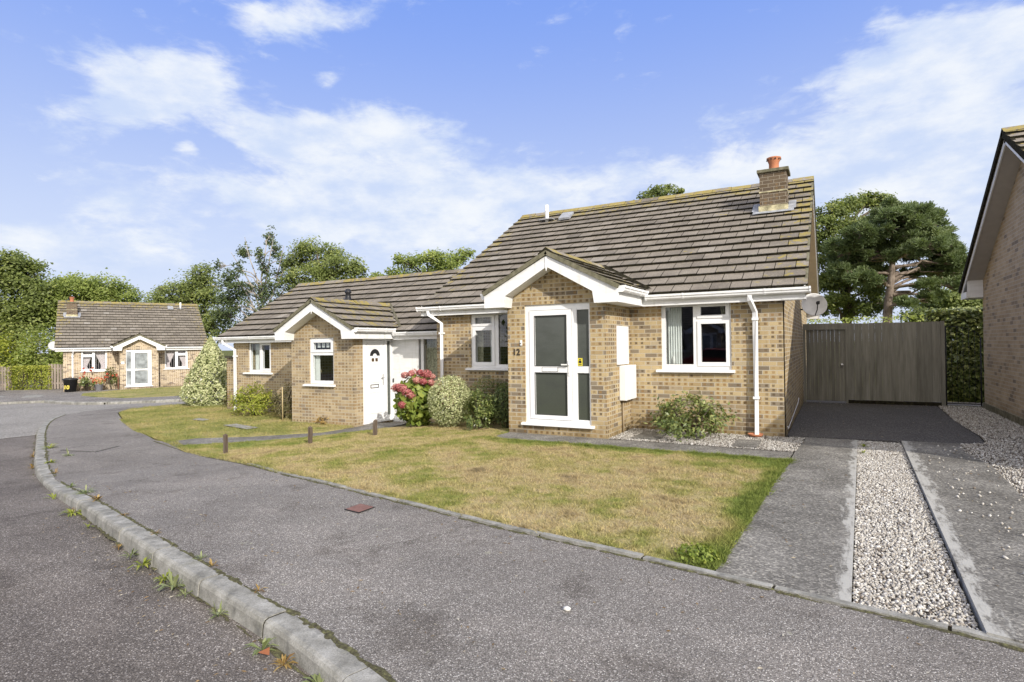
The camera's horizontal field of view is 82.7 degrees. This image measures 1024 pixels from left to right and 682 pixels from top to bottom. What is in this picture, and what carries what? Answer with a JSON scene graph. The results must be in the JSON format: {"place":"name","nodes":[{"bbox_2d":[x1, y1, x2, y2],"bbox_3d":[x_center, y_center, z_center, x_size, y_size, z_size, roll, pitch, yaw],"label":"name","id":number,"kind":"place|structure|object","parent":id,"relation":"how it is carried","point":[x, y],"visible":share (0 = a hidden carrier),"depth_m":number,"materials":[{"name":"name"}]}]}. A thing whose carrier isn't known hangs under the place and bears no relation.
{"place":"outdoors","nodes":[
{"label":"outdoors","id":0,"kind":"place"},
{"bbox_2d":[21,395,42,397],"bbox_3d":[-24.188,2.795,29.405,0.760,0.071,2.862,-1,0,-34],"label":"manhole cover","id":1,"kind":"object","parent":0,"point":[28,396],"depth_m":29.18,"materials":[{"name":"concrete"}]},
{"bbox_2d":[0,400,214,438],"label":"road","id":2,"kind":"structure","parent":0,"point":[22,420],"depth_m":20.53,"materials":[{"name":"grey asphalt"}]},
{"bbox_2d":[44,397,217,404],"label":"kerb","id":3,"kind":"structure","parent":2,"relation":"on","point":[108,402],"depth_m":23.84,"materials":[{"name":"concrete"}]},
{"bbox_2d":[0,381,226,403],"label":"pavement","id":4,"kind":"structure","parent":0,"point":[13,396],"depth_m":27.64,"materials":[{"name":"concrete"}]},
{"bbox_2d":[0,366,11,389],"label":"pale fence","id":5,"kind":"object","parent":4,"relation":"on","point":[3,383],"visible":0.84,"depth_m":35.82,"materials":[{"name":"beige wood"}]},
{"bbox_2d":[5,365,59,389],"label":"hedge","id":6,"kind":"object","parent":4,"relation":"on","point":[18,382],"visible":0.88,"depth_m":35.78,"materials":[{"name":"green plant"}]},
{"bbox_2d":[62,378,77,391],"bbox_3d":[-24.799,2.429,32.691,0.720,0.851,0.720,-1,0,-7],"label":"rubbish bin","id":7,"kind":"object","parent":4,"relation":"on","point":[70,384],"visible":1,"depth_m":32.46,"materials":[{"name":"black plastic"}]},
{"bbox_2d":[48,363,96,388],"bbox_3d":[-26.845,2.209,35.626,3.170,1.712,0.170,-1,0,5],"label":"pale fence","id":8,"kind":"object","parent":4,"relation":"on","point":[51,376],"visible":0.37,"depth_m":35.63,"materials":[{"name":"beige wood"}]},
{"bbox_2d":[79,367,95,390],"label":"rose bush","id":9,"kind":"object","parent":4,"relation":"on","point":[84,382],"visible":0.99,"depth_m":33.13,"materials":[{"name":"green plant"}]},
{"bbox_2d":[92,377,105,390],"bbox_3d":[-23.721,2.448,33.415,0.675,0.793,0.682,-1,0,29],"label":"flower pot","id":10,"kind":"object","parent":4,"relation":"on","point":[98,384],"visible":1,"depth_m":33.25,"materials":[{"name":"grey ceramic"}]},
{"bbox_2d":[103,366,119,389],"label":"rose bush","id":11,"kind":"object","parent":4,"relation":"on","point":[111,375],"visible":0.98,"depth_m":34.05,"materials":[{"name":"green plant"}]},
{"bbox_2d":[81,385,225,397],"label":"lawn","id":12,"kind":"structure","parent":0,"point":[146,391],"depth_m":29.15,"materials":[{"name":"green plant"}]},
{"bbox_2d":[119,403,353,441],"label":"lawn","id":13,"kind":"structure","parent":0,"point":[320,430],"depth_m":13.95,"materials":[{"name":"green plant"}]},
{"bbox_2d":[179,335,227,405],"bbox_3d":[-10.665,1.046,20.587,2.084,2.517,2.080,-1,0,-18],"label":"variegated shrub","id":14,"kind":"object","parent":13,"relation":"on","point":[213,356],"visible":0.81,"depth_m":20.12,"materials":[{"name":"green plant"}]},
{"bbox_2d":[218,394,226,405],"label":"shrub","id":15,"kind":"object","parent":13,"relation":"on","point":[225,401],"visible":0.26,"depth_m":19.35,"materials":[{"name":"green plant"}]},
{"bbox_2d":[226,424,257,428],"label":"stone slab","id":16,"kind":"structure","parent":13,"relation":"on","point":[240,426],"depth_m":13.70,"materials":[{"name":"concrete"}]},
{"bbox_2d":[228,381,276,417],"bbox_3d":[-7.321,1.644,16.385,1.371,1.022,1.381,-1,-1,41],"label":"lime shrub","id":17,"kind":"object","parent":13,"relation":"on","point":[259,402],"visible":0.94,"depth_m":16.19,"materials":[{"name":"green plant"}]},
{"bbox_2d":[266,383,291,417],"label":"dry shrub","id":18,"kind":"object","parent":13,"relation":"on","point":[286,407],"visible":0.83,"depth_m":15.33,"materials":[{"name":"green plant"}]},
{"bbox_2d":[312,416,328,424],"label":"withered plant","id":19,"kind":"object","parent":13,"relation":"on","point":[321,421],"visible":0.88,"depth_m":14.03,"materials":[{"name":"brown plant"}]},
{"bbox_2d":[168,422,406,446],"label":"path","id":20,"kind":"structure","parent":0,"point":[256,438],"depth_m":12.19,"materials":[{"name":"concrete"}]},
{"bbox_2d":[1,342,909,378],"bbox_3d":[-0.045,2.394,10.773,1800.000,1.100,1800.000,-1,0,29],"label":"ground","id":21,"kind":"structure","parent":0,"point":[230,352],"depth_m":294.56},
{"bbox_2d":[0,330,40,385],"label":"bush","id":22,"kind":"object","parent":21,"relation":"on","point":[4,345],"visible":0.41,"depth_m":41.96,"materials":[{"name":"green plant"}]},
{"bbox_2d":[0,302,58,380],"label":"bush","id":23,"kind":"object","parent":21,"relation":"on","point":[13,325],"visible":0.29,"depth_m":44.38,"materials":[{"name":"green plant"}]},
{"bbox_2d":[0,248,61,361],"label":"broadleaf tree","id":24,"kind":"object","parent":21,"relation":"on","point":[18,272],"visible":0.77,"depth_m":46.12,"materials":[{"name":"green plant"}]},
{"bbox_2d":[5,322,62,384],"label":"bush","id":25,"kind":"object","parent":21,"relation":"on","point":[56,357],"visible":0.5,"depth_m":41.39,"materials":[{"name":"green plant"}]},
{"bbox_2d":[29,267,150,343],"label":"broadleaf tree","id":26,"kind":"object","parent":21,"relation":"on","point":[87,289],"visible":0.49,"depth_m":47.96,"materials":[{"name":"green plant"}]},
{"bbox_2d":[48,297,207,391],"bbox_3d":[-25.233,0.294,38.436,8.240,6.050,11.536,0,0,-36],"label":"bungalow","id":27,"kind":"object","parent":21,"relation":"on","point":[136,345],"visible":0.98,"depth_m":35.85,"materials":[{"name":"brick"}]},
{"bbox_2d":[80,351,106,371],"bbox_3d":[-24.448,1.177,34.082,1.370,1.247,0.385,0,0,-36],"label":"window","id":28,"kind":"structure","parent":27,"relation":"in","point":[86,356],"depth_m":34.02,"materials":[{"name":"white plastic"}]},
{"bbox_2d":[133,351,149,384],"bbox_3d":[-21.782,1.591,34.223,0.830,1.965,0.120,0,0,-36],"label":"door","id":29,"kind":"structure","parent":27,"relation":"in","point":[141,359],"depth_m":34.24,"materials":[{"name":"white plastic"}]},
{"bbox_2d":[163,350,188,369],"bbox_3d":[-21.067,1.148,36.522,1.430,1.247,0.385,0,0,-36],"label":"window","id":30,"kind":"structure","parent":27,"relation":"in","point":[169,354],"depth_m":36.48,"materials":[{"name":"white plastic"}]},
{"bbox_2d":[138,260,239,345],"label":"broadleaf tree","id":31,"kind":"object","parent":21,"relation":"on","point":[187,292],"visible":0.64,"depth_m":45.76,"materials":[{"name":"green plant"}]},
{"bbox_2d":[225,356,233,408],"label":"garden wall","id":32,"kind":"structure","parent":21,"relation":"on","point":[230,376],"depth_m":18.35,"materials":[{"name":"brick"}]},
{"bbox_2d":[206,225,293,328],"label":"half bare tree","id":33,"kind":"object","parent":21,"relation":"on","point":[229,299],"visible":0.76,"depth_m":42.93,"materials":[{"name":"green plant"}]},
{"bbox_2d":[271,235,369,294],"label":"broadleaf tree","id":34,"kind":"object","parent":21,"relation":"on","point":[319,269],"visible":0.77,"depth_m":40.84,"materials":[{"name":"green plant"}]},
{"bbox_2d":[213,269,462,426],"bbox_3d":[-4.097,0.321,17.911,8.782,4.868,7.732,-1,0,29],"label":"bungalow","id":35,"kind":"object","parent":21,"relation":"on","point":[344,352],"visible":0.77,"depth_m":14.58,"materials":[{"name":"brick"}]},
{"bbox_2d":[243,342,272,373],"bbox_3d":[-7.506,0.503,17.373,1.250,0.960,0.293,-1,0,29],"label":"window","id":36,"kind":"structure","parent":35,"relation":"in","point":[260,361],"depth_m":17.39,"materials":[{"name":"white plastic"}]},
{"bbox_2d":[303,338,335,386],"bbox_3d":[-4.674,0.513,14.230,1.050,1.180,0.215,-1,0,29],"label":"window","id":37,"kind":"structure","parent":35,"relation":"in","point":[315,353],"depth_m":14.31,"materials":[{"name":"white plastic"}]},
{"bbox_2d":[365,340,384,418],"bbox_3d":[-3.356,0.935,14.275,0.100,1.900,0.690,-1,0,29],"label":"door","id":38,"kind":"structure","parent":35,"relation":"in","point":[374,349],"depth_m":14.27,"materials":[{"name":"white plastic"}]},
{"bbox_2d":[420,339,436,380],"bbox_3d":[-1.930,0.806,14.324,0.670,1.790,0.143,-1,0,29],"label":"window","id":39,"kind":"structure","parent":35,"relation":"in","point":[428,346],"depth_m":14.42,"materials":[{"name":"white plastic"}]},
{"bbox_2d":[367,246,475,276],"bbox_3d":[-4.761,-1.443,32.471,5.615,7.719,5.925,-1,0,29],"label":"broadleaf tree","id":40,"kind":"object","parent":21,"relation":"on","point":[437,261],"visible":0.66,"depth_m":30.71,"materials":[{"name":"green plant"}]},
{"bbox_2d":[415,156,826,439],"bbox_3d":[3.511,-0.956,15.012,8.098,6.050,11.534,-1,0,29],"label":"bungalow","id":41,"kind":"object","parent":21,"relation":"on","point":[606,321],"visible":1,"depth_m":10.77,"materials":[{"name":"brick"}]},
{"bbox_2d":[465,313,507,370],"bbox_3d":[-0.323,0.003,12.565,1.430,1.247,0.343,-1,0,29],"label":"window","id":42,"kind":"structure","parent":41,"relation":"in","point":[477,325],"depth_m":12.65,"materials":[{"name":"white plastic"}]},
{"bbox_2d":[529,309,572,420],"bbox_3d":[0.683,0.423,10.385,0.830,1.965,0.120,-1,0,29],"label":"door","id":43,"kind":"structure","parent":41,"relation":"in","point":[551,391],"depth_m":10.40,"materials":[{"name":"white plastic"}]},
{"bbox_2d":[656,303,734,372],"bbox_3d":[3.317,-0.061,10.532,1.370,1.247,0.313,-1,0,29],"label":"window","id":44,"kind":"structure","parent":41,"relation":"in","point":[671,324],"depth_m":10.49,"materials":[{"name":"white plastic"}]},
{"bbox_2d":[247,463,1023,648],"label":"concrete edging","id":45,"kind":"object","parent":21,"relation":"on","point":[953,627],"visible":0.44,"depth_m":4.08,"materials":[{"name":"concrete"}]},
{"bbox_2d":[636,183,684,198],"bbox_3d":[7.797,-3.282,30.773,3.269,10.552,4.198,-1,0,29],"label":"broadleaf tree","id":46,"kind":"object","parent":21,"relation":"on","point":[657,191],"visible":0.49,"depth_m":29.35,"materials":[{"name":"green plant"}]},
{"bbox_2d":[609,428,804,451],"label":"gravel","id":47,"kind":"structure","parent":21,"relation":"on","point":[780,443],"depth_m":9.51,"materials":[{"name":"white gravel"}]},
{"bbox_2d":[631,431,666,439],"bbox_3d":[2.401,1.625,10.063,0.450,0.007,0.830,-1,0,29],"label":"paving slab","id":48,"kind":"object","parent":47,"relation":"on","point":[649,435],"depth_m":9.98,"materials":[{"name":"concrete"}]},
{"bbox_2d":[645,389,745,441],"bbox_3d":[3.114,1.268,9.909,1.645,0.861,1.670,-1,0,25],"label":"glossy shrub","id":49,"kind":"object","parent":47,"relation":"on","point":[682,419],"visible":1,"depth_m":9.74,"materials":[{"name":"green plant"}]},
{"bbox_2d":[732,439,761,447],"bbox_3d":[3.689,1.601,9.127,0.350,0.007,0.700,-1,0,29],"label":"paving slab","id":50,"kind":"object","parent":47,"relation":"on","point":[746,443],"depth_m":9.08,"materials":[{"name":"concrete"}]},
{"bbox_2d":[748,433,762,436],"bbox_3d":[4.102,1.583,9.802,0.250,0.045,0.250,-1,0,29],"label":"terracotta saucer","id":51,"kind":"object","parent":47,"relation":"on","point":[754,435],"visible":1,"depth_m":9.75,"materials":[{"name":"orange ceramic"}]},
{"bbox_2d":[816,189,900,352],"bbox_3d":[17.642,-3.146,30.072,4.189,9.773,6.896,-1,-1,43],"label":"broadleaf tree","id":52,"kind":"object","parent":21,"relation":"on","point":[843,297],"visible":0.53,"depth_m":28.95,"materials":[{"name":"green plant"}]},
{"bbox_2d":[819,195,968,346],"bbox_3d":[18.207,-2.448,25.879,8.945,8.308,4.783,-1,0,-18],"label":"pine tree","id":53,"kind":"object","parent":21,"relation":"on","point":[913,230],"visible":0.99,"depth_m":25.27,"materials":[{"name":"green plant"}]},
{"bbox_2d":[852,440,978,629],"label":"gravel","id":54,"kind":"structure","parent":21,"relation":"on","point":[902,563],"depth_m":4.50,"materials":[{"name":"grey gravel"}]},
{"bbox_2d":[897,287,982,322],"bbox_3d":[25.048,-0.770,32.993,7.535,4.858,3.556,-1,0,-8],"label":"broadleaf tree","id":55,"kind":"object","parent":21,"relation":"on","point":[953,300],"visible":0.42,"depth_m":32.16,"materials":[{"name":"green plant"}]},
{"bbox_2d":[958,125,1023,425],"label":"bungalow","id":56,"kind":"object","parent":21,"relation":"on","point":[993,275],"visible":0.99,"depth_m":11.55,"materials":[{"name":"brown brick"}]},
{"bbox_2d":[178,421,785,570],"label":"lawn","id":57,"kind":"structure","parent":0,"point":[497,426],"depth_m":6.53,"materials":[{"name":"green plant"}]},
{"bbox_2d":[119,418,311,476],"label":"grass","id":58,"kind":"structure","parent":57,"relation":"on","point":[176,442],"depth_m":10.84,"materials":[{"name":"green plant"}]},
{"bbox_2d":[223,434,227,452],"bbox_3d":[-4.939,1.825,10.034,0.068,0.450,0.060,-1,0,29],"label":"timber post","id":59,"kind":"object","parent":57,"relation":"on","point":[225,443],"visible":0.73,"depth_m":10.02,"materials":[{"name":"brown wood"}]},
{"bbox_2d":[308,426,312,443],"bbox_3d":[-3.674,1.765,10.603,0.063,0.430,0.066,-1,0,29],"label":"timber post","id":60,"kind":"object","parent":57,"relation":"on","point":[310,433],"visible":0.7,"depth_m":10.58,"materials":[{"name":"brown wood"}]},
{"bbox_2d":[373,419,377,435],"bbox_3d":[-2.632,1.718,11.200,0.070,0.420,0.068,-1,0,29],"label":"timber post","id":61,"kind":"object","parent":57,"relation":"on","point":[375,421],"visible":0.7,"depth_m":11.18,"materials":[{"name":"brown wood"}]},
{"bbox_2d":[391,369,443,426],"bbox_3d":[-2.009,1.248,12.470,1.120,1.312,1.118,-1,0,0],"label":"hydrangea","id":62,"kind":"object","parent":57,"relation":"on","point":[414,388],"visible":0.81,"depth_m":12.19,"materials":[{"name":"green plant"}]},
{"bbox_2d":[427,375,471,426],"bbox_3d":[-1.287,1.254,11.927,0.932,1.142,0.956,0,-1,-42],"label":"variegated shrub","id":63,"kind":"object","parent":57,"relation":"on","point":[447,413],"visible":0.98,"depth_m":11.72,"materials":[{"name":"green plant"}]},
{"bbox_2d":[462,388,495,429],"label":"leafy shrub","id":64,"kind":"object","parent":57,"relation":"on","point":[480,413],"visible":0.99,"depth_m":11.24,"materials":[{"name":"green plant"}]},
{"bbox_2d":[468,375,508,424],"bbox_3d":[-0.470,1.248,12.078,0.995,1.090,0.949,-1,0,5],"label":"dark shrub","id":65,"kind":"object","parent":57,"relation":"on","point":[490,389],"visible":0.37,"depth_m":12.00,"materials":[{"name":"green plant"}]},
{"bbox_2d":[491,381,508,427],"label":"dark shrub","id":66,"kind":"object","parent":57,"relation":"on","point":[498,401],"visible":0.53,"depth_m":11.29,"materials":[{"name":"green plant"}]},
{"bbox_2d":[491,436,789,459],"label":"grass","id":67,"kind":"structure","parent":57,"relation":"on","point":[651,449],"depth_m":8.75,"materials":[{"name":"green plant"}]},
{"bbox_2d":[673,542,719,563],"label":"weed clump","id":68,"kind":"object","parent":57,"relation":"on","point":[707,550],"visible":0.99,"depth_m":4.31,"materials":[{"name":"green plant"}]},
{"bbox_2d":[697,456,800,568],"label":"grass","id":69,"kind":"structure","parent":57,"relation":"on","point":[742,516],"depth_m":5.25,"materials":[{"name":"green plant"}]},
{"bbox_2d":[0,371,984,681],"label":"road","id":70,"kind":"structure","parent":0,"point":[66,617],"depth_m":3.83,"materials":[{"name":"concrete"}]},
{"bbox_2d":[59,509,81,516],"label":"weed","id":71,"kind":"object","parent":70,"relation":"on","point":[71,512],"visible":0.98,"depth_m":6.36,"materials":[{"name":"green plant"}]},
{"bbox_2d":[119,548,138,558],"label":"weed","id":72,"kind":"object","parent":70,"relation":"on","point":[132,552],"visible":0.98,"depth_m":4.85,"materials":[{"name":"green plant"}]},
{"bbox_2d":[127,553,150,569],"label":"weed","id":73,"kind":"object","parent":70,"relation":"on","point":[145,561],"visible":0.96,"depth_m":4.63,"materials":[{"name":"green plant"}]},
{"bbox_2d":[153,572,172,583],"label":"weed","id":74,"kind":"object","parent":70,"relation":"on","point":[164,577],"visible":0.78,"depth_m":4.32,"materials":[{"name":"green plant"}]},
{"bbox_2d":[153,569,184,590],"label":"weed","id":75,"kind":"object","parent":70,"relation":"on","point":[173,583],"visible":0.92,"depth_m":4.19,"materials":[{"name":"green plant"}]},
{"bbox_2d":[31,431,314,681],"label":"moss","id":76,"kind":"object","parent":70,"relation":"on","point":[277,653],"visible":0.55,"depth_m":3.73,"materials":[{"name":"plant"}]},
{"bbox_2d":[175,588,191,596],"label":"weed","id":77,"kind":"object","parent":70,"relation":"on","point":[183,592],"visible":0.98,"depth_m":4.07,"materials":[{"name":"green plant"}]},
{"bbox_2d":[34,415,387,681],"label":"kerb","id":78,"kind":"structure","parent":70,"relation":"on","point":[315,651],"depth_m":3.89,"materials":[{"name":"concrete"}]},
{"bbox_2d":[44,415,396,681],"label":"moss","id":79,"kind":"object","parent":78,"relation":"on","point":[380,671],"visible":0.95,"depth_m":3.61,"materials":[{"name":"plant"}]},
{"bbox_2d":[208,601,228,619],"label":"weed","id":80,"kind":"object","parent":70,"relation":"on","point":[219,612],"visible":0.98,"depth_m":3.75,"materials":[{"name":"green plant"}]},
{"bbox_2d":[245,637,278,655],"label":"weed","id":81,"kind":"object","parent":70,"relation":"on","point":[265,642],"visible":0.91,"depth_m":3.31,"materials":[{"name":"green plant"}]},
{"bbox_2d":[258,647,269,654],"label":"fallen leaf","id":82,"kind":"object","parent":70,"relation":"on","point":[266,651],"visible":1,"depth_m":3.25,"materials":[{"name":"orange plant"}]},
{"bbox_2d":[268,653,296,671],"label":"weed","id":83,"kind":"object","parent":70,"relation":"on","point":[279,661],"visible":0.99,"depth_m":3.15,"materials":[{"name":"orange plant"}]},
{"bbox_2d":[302,673,323,681],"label":"weed","id":84,"kind":"object","parent":70,"relation":"on","point":[317,678],"visible":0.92,"depth_m":2.94,"materials":[{"name":"green plant"}]},
{"bbox_2d":[43,402,1011,681],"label":"leaf litter","id":85,"kind":"object","parent":70,"relation":"on","point":[409,540],"visible":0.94,"depth_m":4.38,"materials":[{"name":"brown plant"}]},
{"bbox_2d":[0,0,1023,353],"label":"sky","id":86,"kind":"structure","parent":0,"point":[141,140],"materials":[{"name":"blue"}]},
{"bbox_2d":[45,403,1023,681],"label":"pavement","id":87,"kind":"structure","parent":0,"point":[421,579],"depth_m":3.74,"materials":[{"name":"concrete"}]},
{"bbox_2d":[75,484,93,494],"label":"weed","id":88,"kind":"object","parent":87,"relation":"on","point":[84,491],"visible":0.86,"depth_m":7.06,"materials":[{"name":"green plant"}]},
{"bbox_2d":[60,445,118,451],"bbox_3d":[-8.042,2.048,11.104,0.973,0.007,0.610,-1,0,14],"label":"manhole cover","id":89,"kind":"object","parent":87,"relation":"on","point":[90,448],"visible":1,"depth_m":11.07,"materials":[{"name":"concrete"}]},
{"bbox_2d":[90,494,104,501],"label":"fallen leaves","id":90,"kind":"object","parent":87,"relation":"on","point":[98,497],"visible":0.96,"depth_m":6.55,"materials":[{"name":"brown plant"}]},
{"bbox_2d":[344,504,373,512],"bbox_3d":[-1.518,1.665,5.804,0.220,0.007,0.260,-1,0,29],"label":"manhole cover","id":91,"kind":"object","parent":87,"relation":"on","point":[358,508],"visible":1,"depth_m":5.78,"materials":[{"name":"red metal"}]},
{"bbox_2d":[153,441,1023,651],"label":"moss","id":92,"kind":"object","parent":87,"relation":"on","point":[909,621],"visible":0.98,"depth_m":4.02,"materials":[{"name":"moss"}]},
{"bbox_2d":[497,432,792,458],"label":"path","id":93,"kind":"structure","parent":0,"point":[680,447],"depth_m":9.17,"materials":[{"name":"concrete"}]},
{"bbox_2d":[716,436,857,601],"bbox_3d":[3.467,1.637,6.672,1.060,0.060,6.810,-1,0,29],"label":"drive strip","id":94,"kind":"object","parent":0,"point":[770,552],"visible":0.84,"depth_m":4.99,"materials":[{"name":"concrete"}]},
{"bbox_2d":[787,402,983,443],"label":"driveway","id":95,"kind":"structure","parent":0,"point":[888,422],"depth_m":11.07,"materials":[{"name":"grey asphalt"}]},
{"bbox_2d":[847,321,945,406],"bbox_3d":[9.480,0.584,14.424,2.020,2.100,0.100,-1,0,29],"label":"timber fence","id":96,"kind":"object","parent":95,"relation":"on","point":[919,365],"visible":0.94,"depth_m":14.37,"materials":[{"name":"wood"}]},
{"bbox_2d":[803,323,847,402],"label":"timber gate","id":97,"kind":"structure","parent":96,"relation":"attached to","point":[831,379],"depth_m":15.14,"materials":[{"name":"wood"}]},
{"bbox_2d":[807,399,982,405],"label":"garden path","id":98,"kind":"structure","parent":0,"point":[827,401],"depth_m":15.24,"materials":[{"name":"concrete"}]},
{"bbox_2d":[945,326,982,407],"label":"iron gate","id":99,"kind":"structure","parent":98,"relation":"on","point":[963,371],"depth_m":13.75,"materials":[{"name":"metal"}]},
{"bbox_2d":[810,373,979,402],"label":"garden lawn","id":100,"kind":"structure","parent":0,"point":[903,382],"depth_m":17.17,"materials":[{"name":"green plant"}]},
{"bbox_2d":[807,313,961,384],"bbox_3d":[12.235,0.403,22.264,9.431,2.707,1.567,-1,-1,43],"label":"hedge","id":101,"kind":"object","parent":100,"relation":"on","point":[850,319],"visible":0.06,"depth_m":21.49,"materials":[{"name":"green plant"}]},
{"bbox_2d":[922,305,984,402],"bbox_3d":[12.716,0.345,15.818,2.836,2.583,1.676,-1,0,-30],"label":"hedge","id":102,"kind":"object","parent":100,"relation":"on","point":[968,317],"visible":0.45,"depth_m":15.11,"materials":[{"name":"green plant"}]},
{"bbox_2d":[901,441,1023,643],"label":"drive strip","id":103,"kind":"object","parent":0,"point":[997,611],"visible":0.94,"depth_m":4.87,"materials":[{"name":"concrete"}]},
{"bbox_2d":[925,445,1023,574],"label":"gravel","id":104,"kind":"structure","parent":103,"relation":"on","point":[990,515],"depth_m":5.83,"materials":[{"name":"grey gravel"}]},
{"bbox_2d":[938,405,1023,497],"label":"gravel","id":105,"kind":"structure","parent":0,"point":[1000,450],"depth_m":9.00,"materials":[{"name":"grey gravel"}]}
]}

